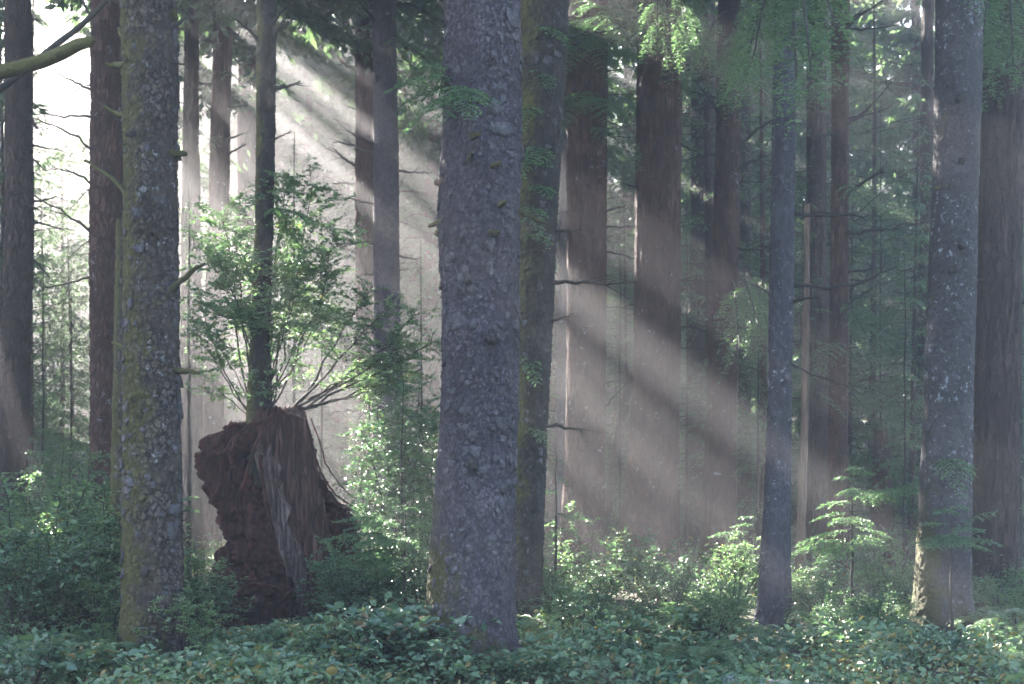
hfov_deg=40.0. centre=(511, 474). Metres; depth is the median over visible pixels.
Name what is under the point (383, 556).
evergreen shrub
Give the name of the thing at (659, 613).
fern
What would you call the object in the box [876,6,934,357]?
conifer tree
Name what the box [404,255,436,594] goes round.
hemlock sapling
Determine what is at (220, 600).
evergreen shrub
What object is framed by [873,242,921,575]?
hemlock sapling
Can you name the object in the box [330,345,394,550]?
hemlock sapling
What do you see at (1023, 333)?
young hemlock
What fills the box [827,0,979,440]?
conifer tree
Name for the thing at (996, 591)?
evergreen shrub
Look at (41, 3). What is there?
sky
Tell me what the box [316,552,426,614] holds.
evergreen shrub
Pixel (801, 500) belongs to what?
dead snag
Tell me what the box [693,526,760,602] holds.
huckleberry shrub
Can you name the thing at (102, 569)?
huckleberry shrub
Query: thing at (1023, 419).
young hemlock
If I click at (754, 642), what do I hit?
salal shrub
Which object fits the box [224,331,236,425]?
young hemlock
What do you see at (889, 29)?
conifer tree
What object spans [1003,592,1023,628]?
huckleberry shrub
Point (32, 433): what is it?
thin conifer
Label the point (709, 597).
huckleberry shrub
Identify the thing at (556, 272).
thin conifer
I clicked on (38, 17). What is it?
conifer tree
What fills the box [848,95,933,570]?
young hemlock
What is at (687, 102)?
conifer tree
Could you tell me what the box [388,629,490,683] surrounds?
salal shrub
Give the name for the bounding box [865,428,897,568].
dead snag
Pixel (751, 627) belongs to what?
fern
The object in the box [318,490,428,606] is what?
hemlock sapling
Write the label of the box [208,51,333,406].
conifer tree
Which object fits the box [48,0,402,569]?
hemlock tree
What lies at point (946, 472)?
spruce tree
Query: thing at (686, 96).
conifer tree
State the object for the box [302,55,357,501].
thin conifer
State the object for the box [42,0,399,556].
hemlock tree
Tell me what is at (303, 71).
conifer tree
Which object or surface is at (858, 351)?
thin conifer
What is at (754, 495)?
young hemlock
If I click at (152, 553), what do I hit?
spruce tree
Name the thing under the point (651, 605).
evergreen shrub
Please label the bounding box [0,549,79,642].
evergreen shrub
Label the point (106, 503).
huckleberry shrub
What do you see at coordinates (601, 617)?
fern
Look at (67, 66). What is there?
conifer tree
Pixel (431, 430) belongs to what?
huckleberry shrub
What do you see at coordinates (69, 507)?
hemlock sapling
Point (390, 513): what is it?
hemlock sapling
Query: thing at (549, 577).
evergreen shrub
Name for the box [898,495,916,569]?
leaning log
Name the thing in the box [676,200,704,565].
hemlock sapling
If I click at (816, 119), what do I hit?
cedar tree
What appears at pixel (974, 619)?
fern
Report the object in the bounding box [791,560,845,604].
evergreen shrub
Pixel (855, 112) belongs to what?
conifer tree
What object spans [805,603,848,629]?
huckleberry shrub
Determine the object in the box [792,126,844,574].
hemlock sapling
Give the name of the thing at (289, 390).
young hemlock
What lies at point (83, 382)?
young hemlock
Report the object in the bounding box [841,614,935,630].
fern
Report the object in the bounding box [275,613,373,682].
salal shrub
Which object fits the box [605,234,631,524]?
hemlock sapling
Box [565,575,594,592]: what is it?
evergreen shrub
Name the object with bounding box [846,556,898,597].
huckleberry shrub
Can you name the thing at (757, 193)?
conifer tree
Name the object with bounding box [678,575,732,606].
huckleberry shrub
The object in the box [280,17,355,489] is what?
conifer tree
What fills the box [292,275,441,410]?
huckleberry shrub
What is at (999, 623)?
salal shrub
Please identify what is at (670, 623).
fern
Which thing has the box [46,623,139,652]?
fern
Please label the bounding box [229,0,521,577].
hemlock tree
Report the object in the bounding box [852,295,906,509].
young hemlock
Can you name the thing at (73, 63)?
conifer tree
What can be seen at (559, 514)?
hemlock sapling
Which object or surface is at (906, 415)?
young hemlock
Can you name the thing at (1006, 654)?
fern
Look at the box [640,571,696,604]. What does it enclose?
evergreen shrub
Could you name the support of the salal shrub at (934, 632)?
on the ground
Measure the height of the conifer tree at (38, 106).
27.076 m
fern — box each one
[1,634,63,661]
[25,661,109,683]
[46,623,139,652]
[177,643,290,669]
[516,607,579,630]
[589,605,616,622]
[602,602,691,629]
[648,639,755,667]
[652,614,757,635]
[719,624,786,638]
[782,604,848,627]
[832,641,935,662]
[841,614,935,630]
[876,600,913,618]
[945,605,1023,628]
[957,648,1023,667]
[972,617,1023,642]
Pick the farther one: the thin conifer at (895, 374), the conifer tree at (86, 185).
the conifer tree at (86, 185)
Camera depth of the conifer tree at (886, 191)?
60.57 m
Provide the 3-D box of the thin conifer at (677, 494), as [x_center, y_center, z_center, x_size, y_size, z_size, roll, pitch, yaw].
[3.158,-4.434,26.810,2.871,12.861,2.681,0,0,40]
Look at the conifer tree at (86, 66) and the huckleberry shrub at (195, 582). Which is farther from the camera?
the conifer tree at (86, 66)
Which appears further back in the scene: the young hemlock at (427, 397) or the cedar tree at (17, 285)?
the young hemlock at (427, 397)
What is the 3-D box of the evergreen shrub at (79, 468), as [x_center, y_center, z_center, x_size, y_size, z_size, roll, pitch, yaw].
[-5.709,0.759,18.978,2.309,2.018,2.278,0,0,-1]
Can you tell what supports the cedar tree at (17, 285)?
on the ground
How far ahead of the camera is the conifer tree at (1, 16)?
26.63 m
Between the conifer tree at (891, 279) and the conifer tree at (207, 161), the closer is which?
the conifer tree at (891, 279)
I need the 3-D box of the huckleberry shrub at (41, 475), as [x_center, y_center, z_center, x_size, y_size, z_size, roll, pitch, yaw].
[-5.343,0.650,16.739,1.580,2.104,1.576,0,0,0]
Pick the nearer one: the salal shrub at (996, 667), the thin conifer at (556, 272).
the salal shrub at (996, 667)
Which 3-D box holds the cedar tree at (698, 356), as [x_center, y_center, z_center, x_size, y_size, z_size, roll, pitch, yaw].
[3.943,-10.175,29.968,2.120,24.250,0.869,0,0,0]
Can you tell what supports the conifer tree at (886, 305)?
on the ground
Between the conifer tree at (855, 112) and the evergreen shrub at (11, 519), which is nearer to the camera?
the evergreen shrub at (11, 519)
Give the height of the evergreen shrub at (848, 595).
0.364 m
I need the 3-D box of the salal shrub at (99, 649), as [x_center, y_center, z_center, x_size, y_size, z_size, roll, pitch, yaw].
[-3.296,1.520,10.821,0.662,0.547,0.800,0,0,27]
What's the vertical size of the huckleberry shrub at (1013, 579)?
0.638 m
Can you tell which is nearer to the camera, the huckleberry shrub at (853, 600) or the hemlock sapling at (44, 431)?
the huckleberry shrub at (853, 600)
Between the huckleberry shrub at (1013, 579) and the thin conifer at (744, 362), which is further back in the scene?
the thin conifer at (744, 362)
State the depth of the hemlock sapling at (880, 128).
26.99 m
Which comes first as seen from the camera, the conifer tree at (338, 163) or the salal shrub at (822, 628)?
the salal shrub at (822, 628)
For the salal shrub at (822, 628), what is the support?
on the ground
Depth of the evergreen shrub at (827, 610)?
13.47 m
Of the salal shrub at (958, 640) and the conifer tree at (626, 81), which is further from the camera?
the conifer tree at (626, 81)
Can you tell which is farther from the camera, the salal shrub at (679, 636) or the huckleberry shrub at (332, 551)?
the huckleberry shrub at (332, 551)
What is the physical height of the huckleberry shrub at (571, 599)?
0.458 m
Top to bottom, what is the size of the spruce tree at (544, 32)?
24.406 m
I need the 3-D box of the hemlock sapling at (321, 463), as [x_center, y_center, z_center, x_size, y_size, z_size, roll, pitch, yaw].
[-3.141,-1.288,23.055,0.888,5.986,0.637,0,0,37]
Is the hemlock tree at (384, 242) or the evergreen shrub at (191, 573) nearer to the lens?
the evergreen shrub at (191, 573)
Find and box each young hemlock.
[4,113,89,496]
[33,106,89,494]
[33,144,89,491]
[33,191,89,514]
[55,266,89,479]
[224,330,236,423]
[224,330,236,424]
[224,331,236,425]
[233,243,337,490]
[284,372,291,406]
[285,240,357,508]
[314,212,440,529]
[329,291,357,509]
[348,350,356,510]
[406,126,555,543]
[412,196,614,564]
[604,178,684,540]
[605,154,690,532]
[605,188,683,533]
[611,185,736,532]
[680,137,800,525]
[682,335,756,530]
[736,68,901,545]
[751,149,864,540]
[791,156,915,557]
[791,188,899,540]
[848,62,1023,560]
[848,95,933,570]
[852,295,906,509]
[865,273,911,520]
[876,190,912,510]
[884,258,917,530]
[981,107,1023,434]
[1019,201,1023,565]
[1022,207,1023,437]
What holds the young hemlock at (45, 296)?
on the ground
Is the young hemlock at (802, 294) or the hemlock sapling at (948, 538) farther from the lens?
the young hemlock at (802, 294)
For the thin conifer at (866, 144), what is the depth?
35.81 m
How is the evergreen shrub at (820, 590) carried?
on the ground
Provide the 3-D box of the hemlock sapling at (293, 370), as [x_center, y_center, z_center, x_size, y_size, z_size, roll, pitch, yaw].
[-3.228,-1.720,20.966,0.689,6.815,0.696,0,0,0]
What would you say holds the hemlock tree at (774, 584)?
on the ground
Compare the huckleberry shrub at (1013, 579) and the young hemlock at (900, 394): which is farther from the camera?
the young hemlock at (900, 394)
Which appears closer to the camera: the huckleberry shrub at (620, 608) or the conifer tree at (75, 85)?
the huckleberry shrub at (620, 608)
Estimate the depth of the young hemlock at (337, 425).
39.28 m
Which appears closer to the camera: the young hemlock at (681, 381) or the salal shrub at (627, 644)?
the salal shrub at (627, 644)
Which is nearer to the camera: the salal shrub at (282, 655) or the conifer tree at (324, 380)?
the salal shrub at (282, 655)
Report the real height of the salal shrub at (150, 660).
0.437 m
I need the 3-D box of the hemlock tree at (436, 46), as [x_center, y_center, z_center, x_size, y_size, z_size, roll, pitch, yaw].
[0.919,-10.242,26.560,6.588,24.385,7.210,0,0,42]
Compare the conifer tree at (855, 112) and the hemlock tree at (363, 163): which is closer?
the hemlock tree at (363, 163)
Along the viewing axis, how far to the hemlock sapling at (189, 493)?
18.98 m
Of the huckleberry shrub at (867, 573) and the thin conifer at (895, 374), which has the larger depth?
the thin conifer at (895, 374)
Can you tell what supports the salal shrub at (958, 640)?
on the ground
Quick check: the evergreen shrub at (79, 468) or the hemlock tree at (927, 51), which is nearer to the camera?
the evergreen shrub at (79, 468)
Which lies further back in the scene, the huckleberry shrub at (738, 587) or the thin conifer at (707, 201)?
the thin conifer at (707, 201)
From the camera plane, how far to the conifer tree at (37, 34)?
62.37 m
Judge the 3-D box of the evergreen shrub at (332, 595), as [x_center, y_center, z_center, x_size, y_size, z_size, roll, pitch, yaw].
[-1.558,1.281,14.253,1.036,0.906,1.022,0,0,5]
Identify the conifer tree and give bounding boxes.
[0,0,51,289]
[0,4,4,25]
[0,26,49,121]
[2,0,86,394]
[4,10,81,464]
[33,4,89,487]
[33,65,84,476]
[34,0,316,356]
[36,24,90,385]
[37,20,69,459]
[41,26,86,391]
[45,35,90,392]
[45,83,88,471]
[46,90,89,425]
[46,106,203,380]
[47,58,86,127]
[80,36,90,458]
[81,79,234,369]
[85,36,236,398]
[180,30,342,379]
[199,57,236,382]
[202,67,295,423]
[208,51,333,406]
[225,6,403,501]
[225,20,403,448]
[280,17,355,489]
[282,48,340,446]
[309,0,443,532]
[309,40,442,529]
[314,0,443,518]
[318,155,441,447]
[410,1,685,543]
[605,48,635,486]
[606,55,769,451]
[607,0,858,461]
[607,1,690,532]
[680,177,688,511]
[681,14,870,528]
[681,98,795,378]
[738,0,911,417]
[767,8,912,364]
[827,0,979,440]
[848,4,911,509]
[848,5,912,455]
[858,16,934,372]
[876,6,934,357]
[881,50,1023,422]
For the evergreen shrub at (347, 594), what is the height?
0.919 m
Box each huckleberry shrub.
[0,440,110,539]
[0,472,121,641]
[0,484,109,604]
[0,516,120,647]
[0,582,48,634]
[1,463,109,580]
[1,512,84,587]
[19,577,105,644]
[25,478,199,635]
[41,556,120,642]
[132,580,237,657]
[179,155,372,413]
[183,539,247,629]
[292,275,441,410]
[299,536,415,620]
[333,346,440,604]
[335,496,367,546]
[515,598,547,614]
[542,557,587,606]
[544,501,638,600]
[546,596,588,634]
[556,582,606,618]
[585,592,618,623]
[600,526,689,605]
[606,595,651,635]
[644,573,676,600]
[663,581,752,646]
[677,575,758,648]
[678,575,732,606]
[686,586,749,617]
[688,603,726,632]
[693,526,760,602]
[791,566,836,601]
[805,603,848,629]
[831,588,888,642]
[841,590,873,612]
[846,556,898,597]
[867,529,916,607]
[880,576,912,609]
[972,576,1004,612]
[975,579,1023,622]
[993,565,1023,607]
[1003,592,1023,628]
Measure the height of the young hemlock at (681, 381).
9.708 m
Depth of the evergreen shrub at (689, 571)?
16.89 m
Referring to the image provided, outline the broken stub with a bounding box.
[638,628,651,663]
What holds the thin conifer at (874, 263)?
on the ground
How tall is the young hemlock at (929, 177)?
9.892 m
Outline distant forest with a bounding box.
[348,125,909,489]
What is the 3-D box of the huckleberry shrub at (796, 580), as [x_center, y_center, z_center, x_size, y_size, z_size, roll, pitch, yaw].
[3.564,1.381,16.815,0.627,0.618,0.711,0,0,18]
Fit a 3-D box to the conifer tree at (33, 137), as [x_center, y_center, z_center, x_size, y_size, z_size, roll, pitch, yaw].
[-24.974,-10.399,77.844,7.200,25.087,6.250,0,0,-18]
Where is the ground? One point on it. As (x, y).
(616, 668)
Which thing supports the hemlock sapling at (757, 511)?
on the ground
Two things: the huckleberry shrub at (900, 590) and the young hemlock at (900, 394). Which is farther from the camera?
the young hemlock at (900, 394)
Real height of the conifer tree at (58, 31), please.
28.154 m
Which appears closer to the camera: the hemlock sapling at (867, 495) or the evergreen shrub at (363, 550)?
the hemlock sapling at (867, 495)
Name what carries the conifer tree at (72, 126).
on the ground
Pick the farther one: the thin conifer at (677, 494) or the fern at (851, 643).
the thin conifer at (677, 494)
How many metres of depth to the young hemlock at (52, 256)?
36.31 m
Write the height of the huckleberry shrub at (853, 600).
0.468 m
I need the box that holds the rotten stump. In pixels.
[194,405,364,627]
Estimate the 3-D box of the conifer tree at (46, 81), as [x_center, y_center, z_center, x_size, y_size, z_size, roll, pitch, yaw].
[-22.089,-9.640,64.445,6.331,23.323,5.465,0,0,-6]
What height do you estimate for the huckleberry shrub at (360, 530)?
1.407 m
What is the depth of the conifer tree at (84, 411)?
70.64 m
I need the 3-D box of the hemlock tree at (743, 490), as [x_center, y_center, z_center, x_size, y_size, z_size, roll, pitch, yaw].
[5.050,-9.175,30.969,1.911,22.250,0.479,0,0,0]
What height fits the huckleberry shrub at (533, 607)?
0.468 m
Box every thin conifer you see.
[0,0,88,499]
[0,3,59,483]
[33,1,181,486]
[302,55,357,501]
[311,16,410,467]
[546,57,615,486]
[606,88,632,467]
[607,6,744,554]
[611,0,802,484]
[627,30,757,486]
[684,1,830,550]
[736,15,922,482]
[737,7,828,463]
[738,55,803,471]
[768,9,908,471]
[792,168,883,476]
[798,0,919,530]
[852,0,935,474]
[855,143,911,509]
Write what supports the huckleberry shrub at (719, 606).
on the ground
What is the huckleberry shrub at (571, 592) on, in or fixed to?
on the ground
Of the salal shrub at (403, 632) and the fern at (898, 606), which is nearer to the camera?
the salal shrub at (403, 632)
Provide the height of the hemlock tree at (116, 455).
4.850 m
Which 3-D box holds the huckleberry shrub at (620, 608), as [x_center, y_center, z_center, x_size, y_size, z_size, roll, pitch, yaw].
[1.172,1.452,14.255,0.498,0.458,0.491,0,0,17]
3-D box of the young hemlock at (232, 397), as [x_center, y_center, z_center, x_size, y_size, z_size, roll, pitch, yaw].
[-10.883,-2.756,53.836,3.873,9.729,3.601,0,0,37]
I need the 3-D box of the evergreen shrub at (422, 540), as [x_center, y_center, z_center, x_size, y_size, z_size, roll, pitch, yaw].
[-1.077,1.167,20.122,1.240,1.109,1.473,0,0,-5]
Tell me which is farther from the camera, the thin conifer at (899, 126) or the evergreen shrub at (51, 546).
the thin conifer at (899, 126)
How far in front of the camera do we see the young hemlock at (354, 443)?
54.61 m
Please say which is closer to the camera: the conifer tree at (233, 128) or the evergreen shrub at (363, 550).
the evergreen shrub at (363, 550)
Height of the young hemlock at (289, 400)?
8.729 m
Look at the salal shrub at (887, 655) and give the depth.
11.14 m
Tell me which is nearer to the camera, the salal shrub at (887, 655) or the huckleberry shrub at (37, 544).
the salal shrub at (887, 655)
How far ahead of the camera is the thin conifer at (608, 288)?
36.94 m
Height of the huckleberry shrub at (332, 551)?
1.088 m
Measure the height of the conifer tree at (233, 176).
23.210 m
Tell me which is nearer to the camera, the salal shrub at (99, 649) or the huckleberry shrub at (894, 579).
the salal shrub at (99, 649)
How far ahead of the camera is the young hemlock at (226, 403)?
50.29 m
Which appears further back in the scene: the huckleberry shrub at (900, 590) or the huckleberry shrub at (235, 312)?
the huckleberry shrub at (900, 590)
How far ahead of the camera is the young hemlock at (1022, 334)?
27.68 m
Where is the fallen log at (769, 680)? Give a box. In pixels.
[722,675,822,683]
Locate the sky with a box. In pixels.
[2,0,934,447]
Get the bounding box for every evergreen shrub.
[0,456,88,539]
[0,464,86,583]
[0,513,120,647]
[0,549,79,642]
[2,503,46,588]
[13,471,199,581]
[40,574,120,637]
[184,569,210,606]
[184,575,254,630]
[292,553,406,615]
[304,559,407,636]
[311,521,429,606]
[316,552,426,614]
[346,543,428,614]
[355,538,396,566]
[406,529,430,562]
[523,565,579,614]
[525,575,628,643]
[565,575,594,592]
[570,555,633,605]
[616,543,682,600]
[627,598,665,628]
[638,581,671,608]
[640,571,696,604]
[642,559,714,606]
[657,596,687,629]
[660,601,712,647]
[784,575,851,624]
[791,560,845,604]
[807,587,840,610]
[812,597,880,647]
[839,584,867,611]
[850,588,921,639]
[884,578,913,615]
[974,585,1010,609]
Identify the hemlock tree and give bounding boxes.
[1,0,238,511]
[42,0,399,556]
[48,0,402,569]
[108,218,123,620]
[177,0,443,550]
[211,0,315,487]
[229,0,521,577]
[397,0,772,560]
[716,0,896,634]
[736,0,765,544]
[793,0,930,588]
[890,0,933,558]
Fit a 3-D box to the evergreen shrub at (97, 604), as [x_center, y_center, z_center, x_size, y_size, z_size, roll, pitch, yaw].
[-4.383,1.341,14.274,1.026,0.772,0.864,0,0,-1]
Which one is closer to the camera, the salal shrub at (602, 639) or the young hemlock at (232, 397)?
the salal shrub at (602, 639)
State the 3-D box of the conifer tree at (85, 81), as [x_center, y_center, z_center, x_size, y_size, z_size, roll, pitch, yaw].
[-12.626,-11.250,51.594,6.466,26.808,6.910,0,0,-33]
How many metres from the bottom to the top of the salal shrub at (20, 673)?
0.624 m
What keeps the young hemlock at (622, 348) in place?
on the ground
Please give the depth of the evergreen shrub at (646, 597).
16.97 m
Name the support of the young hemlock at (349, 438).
on the ground
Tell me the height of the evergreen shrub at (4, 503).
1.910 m
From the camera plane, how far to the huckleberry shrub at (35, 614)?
14.21 m
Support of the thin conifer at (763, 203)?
on the ground
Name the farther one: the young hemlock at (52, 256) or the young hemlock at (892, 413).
the young hemlock at (892, 413)
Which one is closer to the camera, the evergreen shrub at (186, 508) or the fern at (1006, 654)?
the fern at (1006, 654)
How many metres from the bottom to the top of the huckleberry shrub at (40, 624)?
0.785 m
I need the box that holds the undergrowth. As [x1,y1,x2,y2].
[0,520,1023,683]
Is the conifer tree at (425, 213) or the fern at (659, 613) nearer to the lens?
the fern at (659, 613)
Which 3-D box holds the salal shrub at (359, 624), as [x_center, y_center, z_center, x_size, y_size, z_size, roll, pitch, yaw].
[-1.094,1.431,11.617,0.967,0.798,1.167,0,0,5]
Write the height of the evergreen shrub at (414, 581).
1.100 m
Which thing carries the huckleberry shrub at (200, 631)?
on the ground
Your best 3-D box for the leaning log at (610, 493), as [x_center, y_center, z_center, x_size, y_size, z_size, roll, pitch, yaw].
[1.871,0.013,26.299,1.095,3.805,0.216,0,0,-42]
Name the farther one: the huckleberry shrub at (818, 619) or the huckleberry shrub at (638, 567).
the huckleberry shrub at (638, 567)
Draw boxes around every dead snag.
[793,204,809,604]
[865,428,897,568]
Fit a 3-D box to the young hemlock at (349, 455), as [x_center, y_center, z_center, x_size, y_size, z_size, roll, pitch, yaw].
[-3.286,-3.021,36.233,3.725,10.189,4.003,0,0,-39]
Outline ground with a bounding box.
[0,495,1023,683]
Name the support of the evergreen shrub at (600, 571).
on the ground
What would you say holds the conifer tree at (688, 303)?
on the ground
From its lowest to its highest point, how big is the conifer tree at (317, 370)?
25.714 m
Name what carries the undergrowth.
on the ground
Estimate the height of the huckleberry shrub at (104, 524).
1.743 m
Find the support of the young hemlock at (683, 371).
on the ground
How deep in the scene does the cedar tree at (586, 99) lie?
22.22 m
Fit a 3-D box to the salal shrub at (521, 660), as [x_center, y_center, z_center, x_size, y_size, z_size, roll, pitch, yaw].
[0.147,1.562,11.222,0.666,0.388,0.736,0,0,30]
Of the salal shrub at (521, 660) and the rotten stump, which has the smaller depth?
the salal shrub at (521, 660)
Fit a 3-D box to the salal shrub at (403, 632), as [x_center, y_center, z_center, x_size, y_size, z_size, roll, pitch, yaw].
[-0.770,1.446,11.941,1.269,0.739,1.403,0,0,32]
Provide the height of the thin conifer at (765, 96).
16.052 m
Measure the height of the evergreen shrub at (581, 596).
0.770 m
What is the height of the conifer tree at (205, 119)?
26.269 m
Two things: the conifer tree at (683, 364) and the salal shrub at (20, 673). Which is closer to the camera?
the salal shrub at (20, 673)
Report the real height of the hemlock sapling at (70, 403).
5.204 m
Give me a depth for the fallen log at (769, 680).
10.87 m
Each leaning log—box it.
[604,375,632,545]
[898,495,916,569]
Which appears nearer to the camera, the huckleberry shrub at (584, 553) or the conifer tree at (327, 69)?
the huckleberry shrub at (584, 553)
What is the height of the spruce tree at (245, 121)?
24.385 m
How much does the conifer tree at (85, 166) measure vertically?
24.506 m
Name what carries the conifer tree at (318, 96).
on the ground
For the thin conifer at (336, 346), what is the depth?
37.52 m
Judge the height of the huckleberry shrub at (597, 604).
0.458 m
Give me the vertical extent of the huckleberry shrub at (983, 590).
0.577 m
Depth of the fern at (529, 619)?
13.90 m
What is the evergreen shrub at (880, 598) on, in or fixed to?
on the ground
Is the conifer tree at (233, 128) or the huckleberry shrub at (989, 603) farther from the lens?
the conifer tree at (233, 128)
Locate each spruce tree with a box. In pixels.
[0,0,107,92]
[84,0,205,666]
[177,0,409,421]
[383,0,546,680]
[515,0,638,633]
[906,0,1003,635]
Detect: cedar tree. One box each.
[0,0,83,576]
[520,0,774,580]
[608,0,723,580]
[678,0,797,577]
[681,0,716,553]
[772,0,877,577]
[917,0,1023,607]
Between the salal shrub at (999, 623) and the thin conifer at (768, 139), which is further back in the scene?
the thin conifer at (768, 139)
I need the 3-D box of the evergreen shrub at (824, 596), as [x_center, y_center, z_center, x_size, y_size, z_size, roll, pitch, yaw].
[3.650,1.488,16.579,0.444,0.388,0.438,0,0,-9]
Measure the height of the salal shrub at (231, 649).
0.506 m
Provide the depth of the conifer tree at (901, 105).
32.61 m
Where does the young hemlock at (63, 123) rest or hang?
on the ground
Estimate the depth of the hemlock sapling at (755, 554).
17.38 m
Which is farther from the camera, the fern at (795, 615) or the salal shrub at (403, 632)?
the fern at (795, 615)
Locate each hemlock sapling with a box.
[27,241,75,490]
[40,461,96,551]
[44,270,89,491]
[179,185,212,578]
[278,131,314,404]
[302,227,342,488]
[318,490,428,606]
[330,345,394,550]
[343,384,434,611]
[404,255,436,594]
[544,456,591,586]
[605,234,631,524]
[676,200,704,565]
[706,513,760,609]
[732,285,767,584]
[791,461,918,604]
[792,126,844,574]
[857,99,906,526]
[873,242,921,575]
[914,498,1003,633]
[1020,237,1023,586]
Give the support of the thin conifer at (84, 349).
on the ground
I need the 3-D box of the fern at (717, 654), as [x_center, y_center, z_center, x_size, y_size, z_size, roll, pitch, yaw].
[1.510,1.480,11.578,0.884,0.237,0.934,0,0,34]
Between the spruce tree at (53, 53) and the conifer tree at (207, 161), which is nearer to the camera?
the spruce tree at (53, 53)
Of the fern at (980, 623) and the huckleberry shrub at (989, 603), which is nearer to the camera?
the fern at (980, 623)
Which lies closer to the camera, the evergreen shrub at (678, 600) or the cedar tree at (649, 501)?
the evergreen shrub at (678, 600)
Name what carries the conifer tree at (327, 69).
on the ground
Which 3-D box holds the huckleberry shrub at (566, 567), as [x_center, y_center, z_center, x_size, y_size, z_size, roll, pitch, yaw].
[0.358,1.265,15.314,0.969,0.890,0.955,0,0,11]
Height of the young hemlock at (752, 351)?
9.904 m
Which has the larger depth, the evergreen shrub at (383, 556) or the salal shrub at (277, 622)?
the evergreen shrub at (383, 556)
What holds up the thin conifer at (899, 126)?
on the ground
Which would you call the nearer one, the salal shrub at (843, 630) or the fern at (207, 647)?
the fern at (207, 647)
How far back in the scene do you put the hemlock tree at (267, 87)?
15.80 m
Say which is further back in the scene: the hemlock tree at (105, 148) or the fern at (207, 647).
the hemlock tree at (105, 148)
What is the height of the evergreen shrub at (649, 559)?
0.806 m
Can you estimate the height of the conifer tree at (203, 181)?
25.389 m
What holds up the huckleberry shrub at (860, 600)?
on the ground
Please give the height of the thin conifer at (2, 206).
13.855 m
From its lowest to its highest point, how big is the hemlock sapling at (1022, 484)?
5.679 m
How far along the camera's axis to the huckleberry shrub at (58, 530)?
15.24 m
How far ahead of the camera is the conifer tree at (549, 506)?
34.00 m
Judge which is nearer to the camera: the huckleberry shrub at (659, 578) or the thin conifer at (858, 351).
the huckleberry shrub at (659, 578)
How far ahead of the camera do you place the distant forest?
112.77 m
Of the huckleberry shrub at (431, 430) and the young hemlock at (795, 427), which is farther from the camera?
the young hemlock at (795, 427)
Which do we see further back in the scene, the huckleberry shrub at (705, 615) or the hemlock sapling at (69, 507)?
the hemlock sapling at (69, 507)
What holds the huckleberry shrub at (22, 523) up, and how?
on the ground
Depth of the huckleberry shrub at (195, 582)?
14.19 m
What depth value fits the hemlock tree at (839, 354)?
20.88 m
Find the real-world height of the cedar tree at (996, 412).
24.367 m
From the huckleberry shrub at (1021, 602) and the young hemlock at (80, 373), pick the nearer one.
the huckleberry shrub at (1021, 602)
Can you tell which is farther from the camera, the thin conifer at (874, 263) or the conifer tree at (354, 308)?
the conifer tree at (354, 308)
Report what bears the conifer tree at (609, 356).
on the ground
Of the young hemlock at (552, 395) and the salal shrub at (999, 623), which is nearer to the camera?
the salal shrub at (999, 623)
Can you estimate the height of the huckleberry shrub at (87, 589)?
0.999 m
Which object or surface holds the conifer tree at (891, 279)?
on the ground
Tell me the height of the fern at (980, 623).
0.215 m
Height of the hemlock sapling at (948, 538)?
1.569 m
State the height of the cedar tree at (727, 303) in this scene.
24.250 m
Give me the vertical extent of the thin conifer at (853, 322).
15.746 m
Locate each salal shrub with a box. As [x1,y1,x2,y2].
[0,632,98,683]
[29,637,142,683]
[104,644,198,682]
[192,640,278,683]
[226,618,325,661]
[251,647,358,683]
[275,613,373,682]
[314,601,429,683]
[346,605,500,677]
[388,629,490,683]
[489,645,575,683]
[556,628,623,669]
[606,638,650,666]
[650,629,708,662]
[744,633,785,657]
[794,625,833,649]
[828,621,870,645]
[862,645,919,683]
[867,624,957,669]
[921,627,977,665]
[956,614,1014,653]
[978,653,1023,683]
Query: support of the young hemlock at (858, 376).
on the ground
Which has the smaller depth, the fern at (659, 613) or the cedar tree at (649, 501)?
the fern at (659, 613)
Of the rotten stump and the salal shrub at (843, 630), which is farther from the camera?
the rotten stump
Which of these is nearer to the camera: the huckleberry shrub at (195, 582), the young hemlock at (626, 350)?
the huckleberry shrub at (195, 582)
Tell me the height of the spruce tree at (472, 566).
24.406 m
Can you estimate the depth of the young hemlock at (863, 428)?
26.64 m
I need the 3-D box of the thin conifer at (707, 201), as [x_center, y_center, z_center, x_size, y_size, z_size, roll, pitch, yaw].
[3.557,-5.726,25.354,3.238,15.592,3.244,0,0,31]
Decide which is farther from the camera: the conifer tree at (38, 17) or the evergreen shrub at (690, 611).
the conifer tree at (38, 17)
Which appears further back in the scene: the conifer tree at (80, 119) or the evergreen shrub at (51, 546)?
the conifer tree at (80, 119)
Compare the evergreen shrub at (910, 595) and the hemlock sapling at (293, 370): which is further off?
the hemlock sapling at (293, 370)

